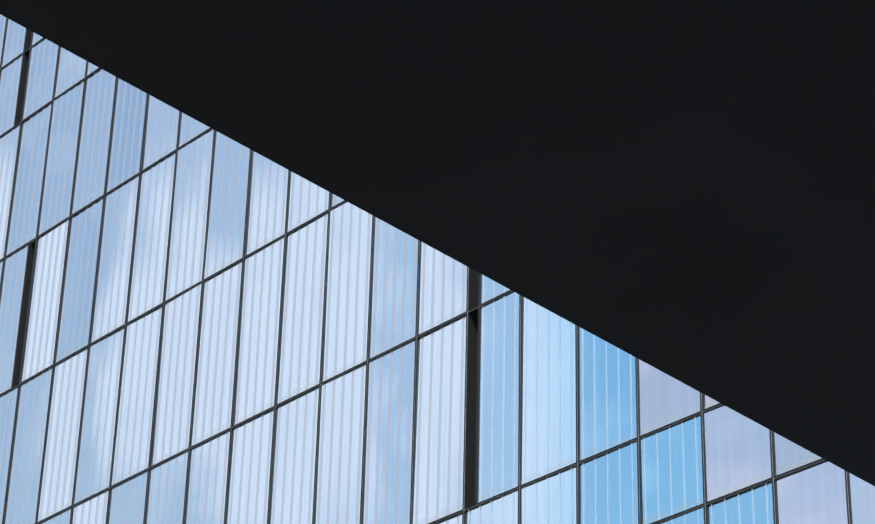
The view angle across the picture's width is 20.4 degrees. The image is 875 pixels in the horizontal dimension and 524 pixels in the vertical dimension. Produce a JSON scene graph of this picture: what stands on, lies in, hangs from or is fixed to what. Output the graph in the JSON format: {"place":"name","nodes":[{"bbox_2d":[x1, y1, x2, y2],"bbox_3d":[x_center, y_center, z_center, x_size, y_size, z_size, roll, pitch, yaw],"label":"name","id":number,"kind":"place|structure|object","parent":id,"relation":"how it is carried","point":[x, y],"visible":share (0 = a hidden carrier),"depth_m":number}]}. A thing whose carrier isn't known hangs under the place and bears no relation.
{"place":"outdoors","nodes":[
{"label":"outdoors","id":0,"kind":"place"},
{"bbox_2d":[12,48,478,509],"bbox_3d":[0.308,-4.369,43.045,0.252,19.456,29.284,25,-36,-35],"label":"facade slots","id":1,"kind":"object","parent":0,"point":[474,311],"visible":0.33,"depth_m":39.52},
{"bbox_2d":[12,29,479,509],"bbox_3d":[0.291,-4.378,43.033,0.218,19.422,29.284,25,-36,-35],"label":"facade slot linings","id":2,"kind":"object","parent":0,"point":[471,398],"visible":0.4,"depth_m":39.45},
{"bbox_2d":[0,69,849,523],"bbox_3d":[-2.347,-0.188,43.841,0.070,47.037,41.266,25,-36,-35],"label":"facade joints","id":3,"kind":"object","parent":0,"point":[466,379],"visible":0.04,"depth_m":38.30},
{"bbox_3d":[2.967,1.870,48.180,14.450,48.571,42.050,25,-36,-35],"label":"building shell","id":4,"kind":"object","parent":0,"visible":0},
{"bbox_2d":[0,18,851,523],"bbox_3d":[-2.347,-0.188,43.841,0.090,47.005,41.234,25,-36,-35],"label":"window frames","id":5,"kind":"structure","parent":4,"relation":"attached to","point":[366,364],"depth_m":44.02},
{"bbox_2d":[0,14,466,523],"bbox_3d":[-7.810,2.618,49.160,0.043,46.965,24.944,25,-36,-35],"label":"glass facade","id":6,"kind":"object","parent":5,"relation":"in","point":[438,466],"visible":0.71,"depth_m":45.63},
{"bbox_2d":[466,274,773,523],"bbox_3d":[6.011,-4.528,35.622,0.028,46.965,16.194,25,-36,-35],"label":"window glass","id":7,"kind":"object","parent":5,"relation":"in","point":[746,510],"visible":0.54,"depth_m":36.61},
{"bbox_2d":[468,275,768,523],"bbox_3d":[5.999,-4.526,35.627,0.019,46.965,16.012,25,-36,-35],"label":"facade ribs","id":8,"kind":"object","parent":7,"relation":"on","point":[571,426],"visible":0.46,"depth_m":36.85},
{"bbox_2d":[639,359,874,523],"bbox_3d":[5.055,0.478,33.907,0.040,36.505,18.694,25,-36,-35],"label":"facade glass","id":9,"kind":"object","parent":5,"relation":"in","point":[737,450],"visible":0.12,"depth_m":33.53},
{"bbox_2d":[0,0,874,485],"bbox_3d":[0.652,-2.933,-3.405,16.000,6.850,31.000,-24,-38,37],"label":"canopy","id":10,"kind":"object","parent":4,"relation":"attached to","point":[682,190],"depth_m":6.91}
]}

